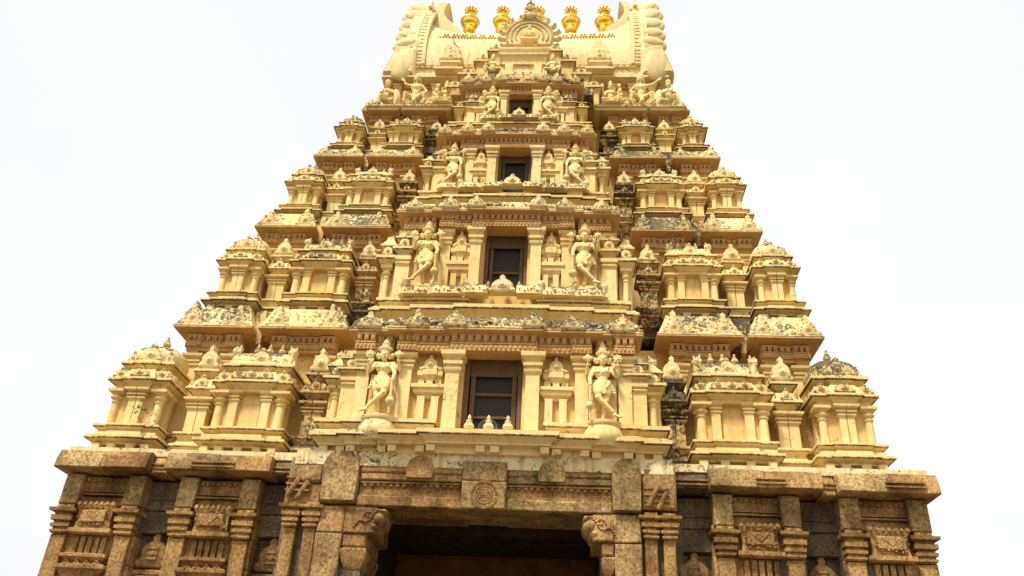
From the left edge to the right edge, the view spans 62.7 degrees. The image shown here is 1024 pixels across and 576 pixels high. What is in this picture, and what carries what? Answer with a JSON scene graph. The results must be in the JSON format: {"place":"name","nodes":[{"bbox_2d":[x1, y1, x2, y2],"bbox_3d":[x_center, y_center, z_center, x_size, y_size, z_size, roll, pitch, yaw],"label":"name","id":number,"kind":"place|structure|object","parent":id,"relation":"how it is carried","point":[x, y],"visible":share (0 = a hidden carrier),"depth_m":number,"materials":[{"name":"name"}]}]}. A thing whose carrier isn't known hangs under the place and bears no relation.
{"place":"outdoors","nodes":[
{"label":"outdoors","id":0,"kind":"place"},
{"bbox_2d":[0,0,1023,575],"label":"sky","id":1,"kind":"structure","parent":0,"point":[879,144],"materials":[{"name":"white"}]},
{"label":"ground","id":2,"kind":"structure","parent":0,"visible":0},
{"bbox_2d":[38,450,940,575],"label":"granite gateway","id":3,"kind":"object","parent":2,"relation":"on","point":[341,513],"visible":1,"depth_m":17.38,"materials":[{"name":"stone"}]},
{"bbox_2d":[70,0,926,491],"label":"temple tower","id":4,"kind":"structure","parent":3,"relation":"on","point":[500,320],"depth_m":21.50,"materials":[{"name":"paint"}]},
{"bbox_2d":[357,338,403,412],"bbox_3d":[-2.826,1.888,18.241,0.868,1.859,0.468,1,-30,4],"label":"guardian statue","id":5,"kind":"object","parent":4,"relation":"on","point":[381,383],"visible":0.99,"depth_m":18.25,"materials":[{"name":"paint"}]},
{"bbox_2d":[375,79,399,103],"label":"winged statue","id":6,"kind":"object","parent":4,"relation":"on","point":[383,96],"visible":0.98,"depth_m":29.37,"materials":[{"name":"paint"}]},
{"bbox_2d":[399,73,427,103],"bbox_3d":[-3.420,-7.002,29.451,1.069,1.527,0.529,1,-30,4],"label":"squatting statue","id":7,"kind":"object","parent":4,"relation":"on","point":[416,96],"visible":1,"depth_m":29.36,"materials":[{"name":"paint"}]},
{"bbox_2d":[405,221,445,282],"bbox_3d":[-2.208,-0.951,21.575,0.923,1.979,0.498,1,-30,4],"label":"guardian statue","id":8,"kind":"object","parent":4,"relation":"on","point":[425,258],"visible":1,"depth_m":21.58,"materials":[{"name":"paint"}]},
{"bbox_2d":[429,81,451,103],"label":"crowned group statue","id":9,"kind":"object","parent":4,"relation":"on","point":[439,99],"visible":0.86,"depth_m":29.14,"materials":[{"name":"paint"}]},
{"bbox_2d":[441,143,466,183],"bbox_3d":[-1.732,-3.652,24.620,0.774,1.659,0.417,1,-30,4],"label":"guardian statue","id":10,"kind":"object","parent":4,"relation":"on","point":[452,168],"visible":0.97,"depth_m":24.64,"materials":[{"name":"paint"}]},
{"bbox_2d":[461,5,479,32],"bbox_3d":[-1.720,-10.751,34.301,0.784,2.401,0.784,1,-30,4],"label":"gilded finial","id":11,"kind":"object","parent":4,"relation":"on","point":[470,22],"visible":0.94,"depth_m":34.09,"materials":[{"name":"gold metal"}]},
{"bbox_2d":[478,419,497,428],"bbox_3d":[-0.511,3.085,18.061,0.423,0.480,0.262,1,-30,4],"label":"loudspeaker","id":12,"kind":"object","parent":4,"relation":"on","point":[481,424],"visible":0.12,"depth_m":18.05,"materials":[{"name":"grey metal"}]},
{"bbox_2d":[482,85,501,116],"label":"guardian statue","id":13,"kind":"object","parent":4,"relation":"on","point":[491,105],"visible":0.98,"depth_m":27.20,"materials":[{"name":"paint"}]},
{"bbox_2d":[483,54,500,72],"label":"seated statue","id":14,"kind":"object","parent":4,"relation":"on","point":[492,64],"visible":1,"depth_m":28.14,"materials":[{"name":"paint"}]},
{"bbox_2d":[461,359,522,429],"bbox_3d":[-0.417,2.404,18.466,1.281,2.012,0.233,1,-30,4],"label":"window","id":15,"kind":"structure","parent":4,"relation":"in","point":[493,391],"depth_m":18.57,"materials":[{"name":"brown wood"}]},
{"bbox_2d":[493,4,510,32],"bbox_3d":[-0.403,-10.730,34.217,0.784,2.401,0.784,1,-30,4],"label":"gilded finial","id":16,"kind":"object","parent":4,"relation":"on","point":[501,18],"visible":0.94,"depth_m":34.01,"materials":[{"name":"gold metal"}]},
{"bbox_2d":[483,236,527,295],"bbox_3d":[-0.154,-0.551,21.881,1.101,2.023,0.233,1,-30,4],"label":"window","id":17,"kind":"structure","parent":4,"relation":"in","point":[507,253],"depth_m":22.07,"materials":[{"name":"brown wood"}]},
{"bbox_2d":[498,155,531,192],"bbox_3d":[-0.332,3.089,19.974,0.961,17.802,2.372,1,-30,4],"label":"window","id":18,"kind":"structure","parent":4,"relation":"in","point":[518,166],"depth_m":25.11,"materials":[{"name":"brown wood"}]},
{"bbox_2d":[509,99,532,121],"bbox_3d":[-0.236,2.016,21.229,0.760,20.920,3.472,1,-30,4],"label":"window","id":19,"kind":"structure","parent":4,"relation":"in","point":[525,105],"depth_m":27.72,"materials":[{"name":"brown wood"}]},
{"bbox_2d":[536,5,546,20],"bbox_3d":[1.053,-10.682,34.110,0.784,2.401,0.784,1,-30,4],"label":"gilded finial","id":20,"kind":"object","parent":4,"relation":"on","point":[540,10],"visible":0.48,"depth_m":34.31,"materials":[{"name":"gold metal"}]},
{"bbox_2d":[538,85,558,116],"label":"guardian statue","id":21,"kind":"object","parent":4,"relation":"on","point":[547,105],"visible":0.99,"depth_m":27.06,"materials":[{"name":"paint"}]},
{"bbox_2d":[543,54,560,72],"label":"seated statue","id":22,"kind":"object","parent":4,"relation":"on","point":[552,67],"visible":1,"depth_m":28.01,"materials":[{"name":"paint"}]},
{"bbox_2d":[561,4,580,32],"bbox_3d":[2.390,-10.661,34.025,0.784,2.401,0.784,1,-30,4],"label":"gilded finial","id":23,"kind":"object","parent":4,"relation":"on","point":[571,22],"visible":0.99,"depth_m":33.81,"materials":[{"name":"gold metal"}]},
{"bbox_2d":[562,143,587,183],"bbox_3d":[1.835,-3.596,24.393,0.776,1.660,0.418,1,-30,4],"label":"guardian statue","id":24,"kind":"object","parent":4,"relation":"on","point":[575,169],"visible":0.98,"depth_m":24.39,"materials":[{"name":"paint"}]},
{"bbox_2d":[566,223,602,285],"bbox_3d":[1.837,-0.887,21.317,0.926,1.980,0.498,1,-30,4],"label":"guardian statue","id":25,"kind":"object","parent":4,"relation":"on","point":[583,260],"visible":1,"depth_m":21.29,"materials":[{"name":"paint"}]},
{"bbox_2d":[583,342,622,418],"bbox_3d":[1.939,1.963,17.938,0.870,1.860,0.468,1,-30,4],"label":"guardian statue","id":26,"kind":"object","parent":4,"relation":"on","point":[602,388],"visible":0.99,"depth_m":17.92,"materials":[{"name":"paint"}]},
{"bbox_2d":[594,5,613,31],"bbox_3d":[3.727,-10.640,33.940,0.784,2.401,0.784,1,-30,4],"label":"gilded finial","id":27,"kind":"object","parent":4,"relation":"on","point":[604,20],"visible":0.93,"depth_m":33.74,"materials":[{"name":"gold metal"}]},
{"bbox_2d":[601,81,625,103],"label":"crowned group statue","id":28,"kind":"object","parent":4,"relation":"on","point":[610,93],"visible":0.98,"depth_m":28.82,"materials":[{"name":"paint"}]},
{"bbox_2d":[628,73,661,104],"bbox_3d":[4.570,-6.879,28.939,1.228,1.527,0.539,1,-30,4],"label":"squatting statue","id":29,"kind":"object","parent":4,"relation":"on","point":[640,96],"visible":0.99,"depth_m":28.87,"materials":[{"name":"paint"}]},
{"bbox_2d":[654,79,679,104],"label":"winged statue","id":30,"kind":"object","parent":4,"relation":"on","point":[671,96],"visible":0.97,"depth_m":28.76,"materials":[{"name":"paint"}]},
{"bbox_2d":[673,404,687,410],"bbox_3d":[3.840,2.741,19.174,0.282,0.225,0.240,16,-32,-21],"label":"weed","id":31,"kind":"object","parent":4,"relation":"on","point":[677,407],"visible":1,"depth_m":19.15,"materials":[{"name":"green plant"}]}
]}

